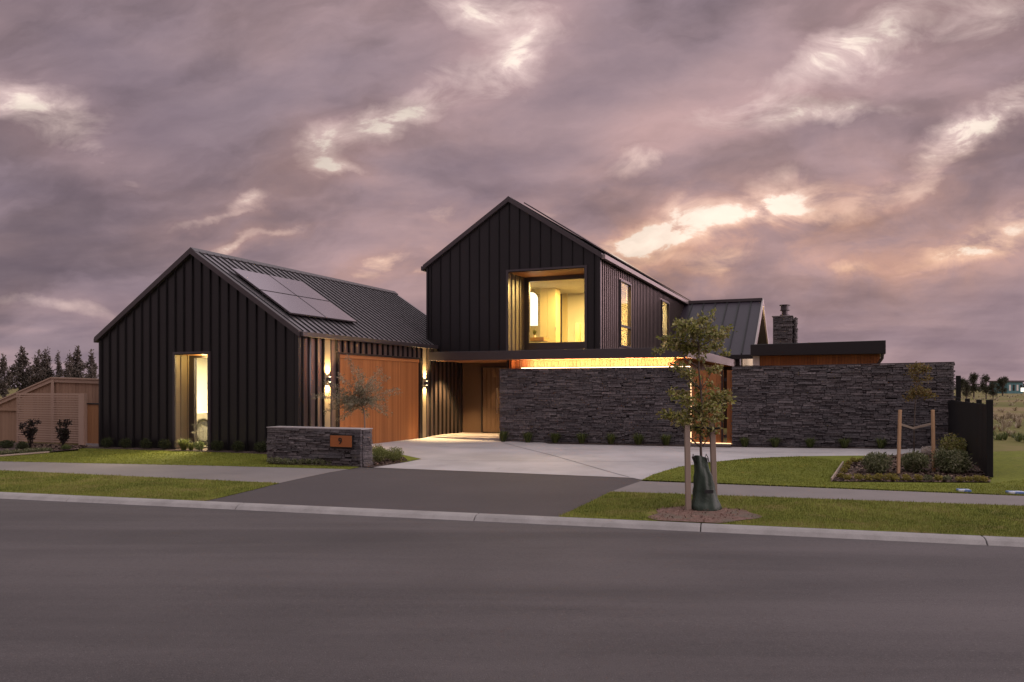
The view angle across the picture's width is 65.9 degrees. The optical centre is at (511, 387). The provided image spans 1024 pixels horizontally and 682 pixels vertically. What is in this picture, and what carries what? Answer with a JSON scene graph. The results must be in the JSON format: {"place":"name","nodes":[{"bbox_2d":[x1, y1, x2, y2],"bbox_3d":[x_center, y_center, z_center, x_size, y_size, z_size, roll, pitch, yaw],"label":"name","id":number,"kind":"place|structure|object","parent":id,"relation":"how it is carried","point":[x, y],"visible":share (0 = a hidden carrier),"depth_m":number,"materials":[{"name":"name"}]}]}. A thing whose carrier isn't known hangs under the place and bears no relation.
{"place":"outdoors","nodes":[
{"label":"outdoors","id":0,"kind":"place"},
{"bbox_2d":[0,442,74,453],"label":"garden bed","id":1,"kind":"object","parent":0,"point":[9,449],"visible":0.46,"depth_m":21.36,"materials":[{"name":"brown soil"}]},
{"bbox_2d":[0,440,14,447],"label":"green shrub","id":2,"kind":"object","parent":1,"relation":"on","point":[6,444],"visible":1,"depth_m":21.50,"materials":[{"name":"green plant"}]},
{"bbox_2d":[15,441,29,448],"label":"green shrub","id":3,"kind":"object","parent":1,"relation":"on","point":[23,444],"visible":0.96,"depth_m":20.98,"materials":[{"name":"green plant"}]},
{"bbox_2d":[1,443,91,454],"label":"bark mulch","id":4,"kind":"object","parent":1,"relation":"on","point":[45,445],"visible":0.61,"depth_m":21.80,"materials":[{"name":"brown wood"}]},
{"bbox_2d":[18,418,41,447],"bbox_3d":[-13.076,1.250,21.359,0.507,0.851,0.462,0,0,0],"label":"dark shrub","id":5,"kind":"object","parent":4,"relation":"on","point":[31,431],"visible":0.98,"depth_m":21.30,"materials":[{"name":"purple plant"}]},
{"bbox_2d":[54,419,72,445],"bbox_3d":[-12.110,1.255,21.323,0.418,0.836,0.413,0,0,-38],"label":"dark shrub","id":6,"kind":"object","parent":4,"relation":"on","point":[63,436],"visible":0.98,"depth_m":21.28,"materials":[{"name":"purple plant"}]},
{"bbox_2d":[0,470,277,500],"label":"verge lawn","id":7,"kind":"structure","parent":0,"point":[156,494],"depth_m":13.80,"materials":[{"name":"green plant"}]},
{"bbox_2d":[0,461,346,482],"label":"footpath","id":8,"kind":"structure","parent":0,"point":[258,474],"depth_m":16.02,"materials":[{"name":"concrete"}]},
{"bbox_2d":[0,448,358,469],"bbox_3d":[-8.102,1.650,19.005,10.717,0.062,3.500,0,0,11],"label":"front lawn","id":9,"kind":"structure","parent":0,"point":[198,460],"depth_m":18.49,"materials":[{"name":"green plant"}]},
{"bbox_2d":[0,451,49,456],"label":"bed edging","id":10,"kind":"object","parent":9,"relation":"on","point":[25,453],"visible":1,"depth_m":19.56,"materials":[{"name":"grey concrete"}]},
{"bbox_2d":[84,446,266,453],"bbox_3d":[-8.190,1.614,21.068,7.213,0.078,1.851,0,0,22],"label":"garden bed","id":11,"kind":"object","parent":9,"relation":"on","point":[206,450],"visible":0.39,"depth_m":20.49,"materials":[{"name":"brown soil"}]},
{"bbox_2d":[100,437,113,447],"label":"bush","id":12,"kind":"object","parent":11,"relation":"on","point":[105,441],"visible":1,"depth_m":21.45,"materials":[{"name":"green plant"}]},
{"bbox_2d":[119,438,131,447],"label":"bush","id":13,"kind":"object","parent":11,"relation":"on","point":[122,443],"visible":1,"depth_m":21.19,"materials":[{"name":"green plant"}]},
{"bbox_2d":[139,438,152,448],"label":"bush","id":14,"kind":"object","parent":11,"relation":"on","point":[145,441],"visible":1,"depth_m":20.90,"materials":[{"name":"green plant"}]},
{"bbox_2d":[157,439,170,448],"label":"bush","id":15,"kind":"object","parent":11,"relation":"on","point":[165,443],"visible":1,"depth_m":20.63,"materials":[{"name":"green plant"}]},
{"bbox_2d":[192,440,205,450],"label":"bush","id":16,"kind":"object","parent":11,"relation":"on","point":[197,446],"visible":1,"depth_m":20.20,"materials":[{"name":"green plant"}]},
{"bbox_2d":[210,439,223,450],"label":"bush","id":17,"kind":"object","parent":11,"relation":"on","point":[216,444],"visible":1,"depth_m":19.97,"materials":[{"name":"green plant"}]},
{"bbox_2d":[231,441,244,451],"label":"bush","id":18,"kind":"object","parent":11,"relation":"on","point":[237,444],"visible":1,"depth_m":19.69,"materials":[{"name":"green plant"}]},
{"bbox_2d":[254,441,266,452],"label":"bush","id":19,"kind":"object","parent":11,"relation":"on","point":[258,446],"visible":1,"depth_m":19.45,"materials":[{"name":"green plant"}]},
{"bbox_2d":[266,426,372,467],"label":"letterbox wall","id":20,"kind":"structure","parent":9,"relation":"on","point":[347,446],"depth_m":17.07,"materials":[{"name":"stone"}]},
{"bbox_2d":[176,438,191,449],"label":"tussock grass","id":21,"kind":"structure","parent":0,"point":[183,445],"depth_m":20.36,"materials":[{"name":"green plant"}]},
{"bbox_2d":[208,467,642,516],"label":"asphalt driveway","id":22,"kind":"structure","parent":0,"point":[474,492],"depth_m":13.09,"materials":[{"name":"grey asphalt"}]},
{"bbox_2d":[498,430,508,441],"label":"tussock grass","id":23,"kind":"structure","parent":0,"point":[503,436],"depth_m":23.95,"materials":[{"name":"green plant"}]},
{"bbox_2d":[0,499,1023,681],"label":"road","id":24,"kind":"structure","parent":0,"point":[95,592],"depth_m":6.52,"materials":[{"name":"grey asphalt"}]},
{"bbox_2d":[0,388,1023,534],"bbox_3d":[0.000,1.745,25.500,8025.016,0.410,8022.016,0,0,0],"label":"ground","id":25,"kind":"structure","parent":0,"point":[1010,444],"depth_m":29.61,"materials":[{"name":"green plant"}]},
{"bbox_2d":[0,353,14,397],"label":"poplar tree","id":26,"kind":"object","parent":25,"relation":"on","point":[4,376],"visible":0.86,"depth_m":115.45,"materials":[{"name":"green plant"}]},
{"bbox_2d":[5,346,34,391],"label":"poplar tree","id":27,"kind":"object","parent":25,"relation":"on","point":[20,374],"visible":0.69,"depth_m":109.10,"materials":[{"name":"green plant"}]},
{"bbox_2d":[26,349,47,386],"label":"poplar tree","id":28,"kind":"object","parent":25,"relation":"on","point":[39,373],"visible":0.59,"depth_m":106.38,"materials":[{"name":"green plant"}]},
{"bbox_2d":[40,347,55,380],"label":"poplar tree","id":29,"kind":"object","parent":25,"relation":"on","point":[47,364],"visible":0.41,"depth_m":107.63,"materials":[{"name":"green plant"}]},
{"bbox_2d":[0,377,98,443],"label":"timber fence","id":30,"kind":"object","parent":25,"relation":"on","point":[8,412],"visible":0.48,"depth_m":23.94,"materials":[{"name":"brown wood"}]},
{"bbox_2d":[16,393,86,444],"bbox_3d":[-13.362,0.935,22.849,2.840,1.530,0.120,0,0,23],"label":"slatted screen","id":31,"kind":"object","parent":25,"relation":"on","point":[82,419],"visible":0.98,"depth_m":22.73,"materials":[{"name":"brown wood"}]},
{"bbox_2d":[86,403,98,446],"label":"side gate","id":32,"kind":"structure","parent":31,"relation":"attached to","point":[92,424],"depth_m":22.27,"materials":[{"name":"brown wood"}]},
{"bbox_2d":[53,350,64,376],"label":"poplar tree","id":33,"kind":"object","parent":25,"relation":"on","point":[59,369],"visible":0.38,"depth_m":106.58,"materials":[{"name":"green plant"}]},
{"bbox_2d":[62,350,74,377],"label":"poplar tree","id":34,"kind":"object","parent":25,"relation":"on","point":[68,370],"visible":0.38,"depth_m":104.48,"materials":[{"name":"green plant"}]},
{"bbox_2d":[71,345,86,377],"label":"poplar tree","id":35,"kind":"object","parent":25,"relation":"on","point":[79,366],"visible":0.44,"depth_m":110.05,"materials":[{"name":"green plant"}]},
{"bbox_2d":[84,349,98,377],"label":"poplar tree","id":36,"kind":"object","parent":25,"relation":"on","point":[91,368],"visible":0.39,"depth_m":107.09,"materials":[{"name":"green plant"}]},
{"bbox_2d":[94,196,885,451],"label":"house","id":37,"kind":"structure","parent":25,"relation":"on","point":[246,352],"depth_m":23.69,"materials":[{"name":"black metal"}]},
{"bbox_2d":[173,351,210,449],"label":"window","id":38,"kind":"structure","parent":37,"relation":"in","point":[184,366],"depth_m":20.93,"materials":[{"name":"clear glass"}]},
{"bbox_2d":[197,412,206,444],"bbox_3d":[-7.069,0.850,22.269,4.362,1.500,1.780,0,0,23],"label":"parked car","id":39,"kind":"object","parent":37,"relation":"in","point":[202,420],"visible":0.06,"depth_m":21.96,"materials":[{"name":"white"}]},
{"bbox_2d":[336,352,421,443],"bbox_3d":[-3.769,0.412,22.825,0.135,2.677,4.468,0,0,23],"label":"garage door","id":40,"kind":"structure","parent":37,"relation":"in","point":[405,423],"depth_m":23.15,"materials":[{"name":"brown wood"}]},
{"bbox_2d":[481,366,506,431],"bbox_3d":[-0.246,0.414,26.889,1.790,2.273,0.143,0,0,23],"label":"front door","id":41,"kind":"structure","parent":37,"relation":"in","point":[490,378],"depth_m":27.12,"materials":[{"name":"brown wood"}]},
{"bbox_2d":[506,265,586,350],"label":"window","id":42,"kind":"structure","parent":37,"relation":"in","point":[517,283],"depth_m":25.19,"materials":[{"name":"brown metal"}]},
{"bbox_2d":[560,294,561,341],"bbox_3d":[1.828,-2.308,30.249,0.151,2.546,0.050,0,0,23],"label":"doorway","id":43,"kind":"structure","parent":37,"relation":"in","point":[560,294],"depth_m":30.21,"materials":[{"name":"yellow"}]},
{"bbox_2d":[562,293,567,341],"bbox_3d":[2.015,-2.334,30.133,0.193,2.599,0.100,0,0,23],"label":"door leaf","id":44,"kind":"structure","parent":37,"relation":"in","point":[564,296],"depth_m":30.08,"materials":[{"name":"beige"}]},
{"bbox_2d":[619,279,631,347],"bbox_3d":[3.749,-2.434,26.388,0.162,2.190,1.413,0,0,23],"label":"window","id":45,"kind":"structure","parent":37,"relation":"in","point":[629,327],"depth_m":26.74,"materials":[{"name":"metal"}]},
{"bbox_2d":[661,299,669,347],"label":"window","id":46,"kind":"structure","parent":37,"relation":"in","point":[665,306],"depth_m":33.02,"materials":[{"name":"glass"}]},
{"bbox_2d":[742,359,752,365],"bbox_3d":[10.673,-1.571,35.401,0.045,3.141,6.155,0,0,23],"label":"gable window","id":47,"kind":"structure","parent":37,"relation":"in","point":[744,361],"depth_m":34.25,"materials":[{"name":"beige"}]},
{"bbox_2d":[0,492,1023,546],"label":"kerb","id":48,"kind":"structure","parent":25,"relation":"on","point":[824,533],"depth_m":10.52,"materials":[{"name":"concrete"}]},
{"bbox_2d":[956,376,960,400],"bbox_3d":[11.159,0.703,19.737,0.100,1.993,0.100,0,0,23],"label":"fence post","id":49,"kind":"object","parent":25,"relation":"on","point":[958,386],"visible":0.36,"depth_m":19.69,"materials":[{"name":"black wood"}]},
{"bbox_2d":[961,380,971,397],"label":"tree","id":50,"kind":"object","parent":25,"relation":"on","point":[967,388],"visible":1,"depth_m":94.83,"materials":[{"name":"green plant"}]},
{"bbox_2d":[968,372,983,397],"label":"tree","id":51,"kind":"object","parent":25,"relation":"on","point":[973,379],"visible":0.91,"depth_m":124.76,"materials":[{"name":"green plant"}]},
{"bbox_2d":[980,374,990,398],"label":"tree","id":52,"kind":"object","parent":25,"relation":"on","point":[983,383],"visible":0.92,"depth_m":109.87,"materials":[{"name":"green plant"}]},
{"bbox_2d":[988,381,998,399],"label":"tree","id":53,"kind":"object","parent":25,"relation":"on","point":[991,387],"visible":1,"depth_m":99.96,"materials":[{"name":"green plant"}]},
{"bbox_2d":[995,376,1008,395],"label":"tree","id":54,"kind":"object","parent":25,"relation":"on","point":[1002,381],"visible":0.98,"depth_m":149.89,"materials":[{"name":"green plant"}]},
{"bbox_2d":[988,381,1023,393],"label":"teal shed","id":55,"kind":"structure","parent":25,"relation":"on","point":[1014,387],"depth_m":210.00,"materials":[{"name":"metal"}]},
{"bbox_2d":[0,0,1023,386],"label":"sky","id":56,"kind":"structure","parent":0,"point":[856,166],"materials":[{"name":"purple"}]},
{"bbox_2d":[520,432,533,442],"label":"tussock grass","id":57,"kind":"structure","parent":0,"point":[527,437],"depth_m":23.64,"materials":[{"name":"green plant"}]},
{"bbox_2d":[549,433,560,442],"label":"tussock grass","id":58,"kind":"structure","parent":0,"point":[554,438],"depth_m":23.29,"materials":[{"name":"green plant"}]},
{"bbox_2d":[576,432,590,443],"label":"tussock grass","id":59,"kind":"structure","parent":0,"point":[581,438],"depth_m":22.98,"materials":[{"name":"green plant"}]},
{"bbox_2d":[606,433,615,443],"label":"tussock grass","id":60,"kind":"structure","parent":0,"point":[611,438],"depth_m":22.65,"materials":[{"name":"green plant"}]},
{"bbox_2d":[631,433,643,444],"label":"tussock grass","id":61,"kind":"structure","parent":0,"point":[638,439],"depth_m":22.34,"materials":[{"name":"green plant"}]},
{"bbox_2d":[372,437,944,479],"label":"concrete forecourt","id":62,"kind":"structure","parent":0,"point":[641,462],"depth_m":18.90,"materials":[{"name":"grey concrete"}]},
{"bbox_2d":[312,354,400,427],"bbox_3d":[-3.767,0.420,18.992,2.392,2.496,1.092,0,0,0],"label":"silver shrub tree","id":63,"kind":"object","parent":62,"relation":"on","point":[361,399],"visible":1,"depth_m":18.94,"materials":[{"name":"green plant"}]},
{"bbox_2d":[365,456,407,466],"bbox_3d":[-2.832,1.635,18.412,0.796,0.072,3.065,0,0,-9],"label":"bark mulch","id":64,"kind":"object","parent":62,"relation":"on","point":[382,461],"visible":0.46,"depth_m":17.65,"materials":[{"name":"brown wood"}]},
{"bbox_2d":[372,447,389,461],"bbox_3d":[-2.953,1.510,17.588,0.439,0.381,0.473,0,0,-28],"label":"round shrub","id":65,"kind":"object","parent":64,"relation":"on","point":[382,453],"visible":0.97,"depth_m":17.53,"materials":[{"name":"green plant"}]},
{"bbox_2d":[386,446,403,460],"bbox_3d":[-2.664,1.506,17.822,0.479,0.369,0.488,0,0,0],"label":"round shrub","id":66,"kind":"object","parent":64,"relation":"on","point":[395,454],"visible":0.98,"depth_m":17.74,"materials":[{"name":"green plant"}]},
{"bbox_2d":[400,455,419,461],"bbox_3d":[-2.459,1.657,18.688,0.645,0.028,1.960,0,0,-4],"label":"grass strip","id":67,"kind":"object","parent":64,"relation":"on","point":[409,458],"depth_m":18.46,"materials":[{"name":"green plant"}]},
{"bbox_2d":[499,367,691,444],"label":"stone wall","id":68,"kind":"structure","parent":62,"relation":"on","point":[622,404],"depth_m":23.19,"materials":[{"name":"black stone"}]},
{"bbox_2d":[690,370,731,445],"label":"timber gate","id":69,"kind":"structure","parent":68,"relation":"attached to","point":[716,379],"depth_m":22.02,"materials":[{"name":"brown wood"}]},
{"bbox_2d":[551,442,731,446],"bbox_3d":[3.551,1.621,22.413,5.250,0.043,0.500,0,0,23],"label":"garden strip","id":70,"kind":"object","parent":62,"relation":"on","point":[635,444],"visible":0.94,"depth_m":22.42,"materials":[{"name":"brown soil"}]},
{"bbox_2d":[732,446,907,448],"bbox_3d":[7.977,1.564,20.681,4.260,0.070,0.300,0,0,23],"label":"garden strip","id":71,"kind":"object","parent":62,"relation":"on","point":[814,447],"visible":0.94,"depth_m":20.57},
{"bbox_2d":[739,437,752,446],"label":"tussock grass","id":72,"kind":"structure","parent":71,"relation":"on","point":[744,442],"depth_m":21.26,"materials":[{"name":"green plant"}]},
{"bbox_2d":[805,437,816,446],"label":"tussock grass","id":73,"kind":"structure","parent":71,"relation":"on","point":[809,442],"depth_m":20.63,"materials":[{"name":"green plant"}]},
{"bbox_2d":[870,436,887,448],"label":"tussock grass","id":74,"kind":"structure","parent":71,"relation":"on","point":[880,444],"depth_m":19.99,"materials":[{"name":"green plant"}]},
{"bbox_2d":[731,362,955,448],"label":"stone wall","id":75,"kind":"structure","parent":62,"relation":"on","point":[858,405],"depth_m":20.62,"materials":[{"name":"black stone"}]},
{"bbox_2d":[660,433,671,444],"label":"tussock grass","id":76,"kind":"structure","parent":0,"point":[665,439],"depth_m":22.05,"materials":[{"name":"green plant"}]},
{"bbox_2d":[768,438,781,447],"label":"tussock grass","id":77,"kind":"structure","parent":0,"point":[774,443],"depth_m":20.96,"materials":[{"name":"green plant"}]},
{"bbox_2d":[559,491,1023,536],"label":"verge lawn","id":78,"kind":"structure","parent":0,"point":[647,513],"depth_m":10.80,"materials":[{"name":"green plant"}]},
{"bbox_2d":[651,506,761,522],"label":"bare dirt","id":79,"kind":"structure","parent":78,"relation":"on","point":[673,512],"depth_m":10.70,"materials":[{"name":"brown soil"}]},
{"bbox_2d":[684,425,690,509],"bbox_3d":[2.480,1.190,11.141,0.094,1.312,0.072,0,0,0],"label":"tree stake","id":80,"kind":"object","parent":79,"relation":"in","point":[687,457],"visible":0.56,"depth_m":11.11,"materials":[{"name":"brown wood"}]},
{"bbox_2d":[652,308,737,455],"bbox_3d":[2.598,0.299,11.262,1.198,2.891,0.717,0,0,0],"label":"street tree","id":81,"kind":"object","parent":79,"relation":"on","point":[695,334],"visible":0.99,"depth_m":11.21,"materials":[{"name":"green plant"}]},
{"bbox_2d":[691,454,721,510],"bbox_3d":[2.763,1.341,11.199,0.458,0.807,0.327,0,0,0],"label":"watering bag","id":82,"kind":"object","parent":79,"relation":"on","point":[705,498],"visible":0.98,"depth_m":11.12,"materials":[{"name":"green plastic"}]},
{"bbox_2d":[709,422,717,496],"bbox_3d":[2.887,1.169,11.303,0.118,1.345,0.072,0,0,0],"label":"tree stake","id":83,"kind":"object","parent":78,"relation":"on","point":[713,464],"visible":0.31,"depth_m":11.27,"materials":[{"name":"brown wood"}]},
{"bbox_2d":[612,481,1023,505],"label":"footpath","id":84,"kind":"structure","parent":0,"point":[750,490],"depth_m":12.56,"materials":[{"name":"concrete"}]},
{"bbox_2d":[643,451,1023,495],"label":"front lawn","id":85,"kind":"structure","parent":0,"point":[1008,465],"depth_m":14.95,"materials":[{"name":"green plant"}]},
{"bbox_2d":[833,452,991,481],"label":"bark mulch","id":86,"kind":"object","parent":85,"relation":"on","point":[904,471],"visible":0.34,"depth_m":14.78,"materials":[{"name":"brown wood"}]},
{"bbox_2d":[831,461,843,481],"bbox_3d":[6.253,1.602,15.151,0.024,0.148,2.715,0,0,27],"label":"edging board","id":87,"kind":"object","parent":86,"relation":"on","point":[837,471],"visible":0.93,"depth_m":14.94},
{"bbox_2d":[854,473,862,479],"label":"border plant","id":88,"kind":"object","parent":86,"relation":"on","point":[858,476],"visible":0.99,"depth_m":14.01,"materials":[{"name":"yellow plant"}]},
{"bbox_2d":[860,451,893,472],"bbox_3d":[6.919,1.446,14.964,0.603,0.479,0.620,0,0,0],"label":"flax shrub","id":89,"kind":"object","parent":86,"relation":"on","point":[878,464],"visible":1,"depth_m":14.88,"materials":[{"name":"green plant"}]},
{"bbox_2d":[872,473,882,480],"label":"border plant","id":90,"kind":"object","parent":86,"relation":"on","point":[880,476],"visible":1,"depth_m":13.96,"materials":[{"name":"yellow plant"}]},
{"bbox_2d":[883,473,893,479],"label":"border plant","id":91,"kind":"object","parent":86,"relation":"on","point":[888,476],"visible":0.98,"depth_m":13.95,"materials":[{"name":"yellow plant"}]},
{"bbox_2d":[896,410,901,473],"bbox_3d":[7.257,1.080,14.799,0.085,1.320,0.050,0,0,0],"label":"tree stake","id":92,"kind":"object","parent":86,"relation":"on","point":[899,441],"visible":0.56,"depth_m":14.77,"materials":[{"name":"brown wood"}]},
{"bbox_2d":[901,474,912,480],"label":"border plant","id":93,"kind":"object","parent":86,"relation":"on","point":[906,477],"visible":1,"depth_m":13.90,"materials":[{"name":"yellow plant"}]},
{"bbox_2d":[900,449,932,472],"bbox_3d":[7.648,1.402,14.946,0.599,0.495,0.626,0,0,0],"label":"flax shrub","id":94,"kind":"object","parent":86,"relation":"on","point":[914,461],"visible":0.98,"depth_m":14.84,"materials":[{"name":"green plant"}]},
{"bbox_2d":[913,474,923,480],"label":"border plant","id":95,"kind":"object","parent":86,"relation":"on","point":[916,477],"visible":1,"depth_m":13.87,"materials":[{"name":"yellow plant"}]},
{"bbox_2d":[901,361,938,450],"bbox_3d":[8.029,0.543,15.514,0.642,2.120,0.513,0,0,0],"label":"young tree","id":96,"kind":"object","parent":86,"relation":"in","point":[919,391],"visible":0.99,"depth_m":15.50,"materials":[{"name":"green plant"}]},
{"bbox_2d":[921,446,936,456],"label":"flowering shrub","id":97,"kind":"object","parent":86,"relation":"on","point":[927,450],"visible":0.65,"depth_m":17.02,"materials":[{"name":"plant"}]},
{"bbox_2d":[931,410,935,471],"bbox_3d":[7.994,1.072,14.976,0.070,1.294,0.050,0,0,0],"label":"tree stake","id":98,"kind":"object","parent":86,"relation":"on","point":[933,433],"visible":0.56,"depth_m":14.95,"materials":[{"name":"brown wood"}]},
{"bbox_2d":[936,432,966,451],"bbox_3d":[9.424,1.256,16.873,0.620,0.575,0.645,0,0,0],"label":"green shrub","id":99,"kind":"object","parent":86,"relation":"on","point":[954,442],"visible":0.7,"depth_m":16.81,"materials":[{"name":"green plant"}]},
{"bbox_2d":[928,446,976,473],"bbox_3d":[8.244,1.373,14.806,0.738,0.559,0.714,0,0,0],"label":"flax shrub","id":100,"kind":"object","parent":86,"relation":"on","point":[947,460],"visible":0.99,"depth_m":14.68,"materials":[{"name":"green plant"}]},
{"bbox_2d":[971,475,982,481],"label":"border plant","id":101,"kind":"object","parent":86,"relation":"on","point":[978,479],"visible":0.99,"depth_m":13.72,"materials":[{"name":"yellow plant"}]},
{"bbox_2d":[948,398,992,477],"bbox_3d":[9.897,0.977,17.244,0.150,1.510,6.520,0,0,23],"label":"black fence","id":102,"kind":"object","parent":85,"relation":"on","point":[970,423],"visible":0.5,"depth_m":15.65,"materials":[{"name":"black wood"}]},
{"bbox_2d":[1006,491,1023,493],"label":"cover plate","id":103,"kind":"object","parent":85,"relation":"on","point":[1016,492],"visible":1,"depth_m":12.40,"materials":[{"name":"plastic"}]},
{"bbox_2d":[837,438,849,447],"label":"tussock grass","id":104,"kind":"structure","parent":0,"point":[843,443],"depth_m":20.31,"materials":[{"name":"green plant"}]},
{"bbox_2d":[954,394,1022,412],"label":"rough grass","id":105,"kind":"structure","parent":0,"point":[1001,410],"depth_m":95.45,"materials":[{"name":"plant"}]},
{"bbox_2d":[993,412,1023,435],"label":"rough grass","id":106,"kind":"structure","parent":0,"point":[1015,418],"depth_m":32.09,"materials":[{"name":"beige plant"}]},
{"bbox_2d":[993,431,1023,441],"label":"rough grass","id":107,"kind":"structure","parent":0,"point":[1004,436],"depth_m":22.95,"materials":[{"name":"green plant"}]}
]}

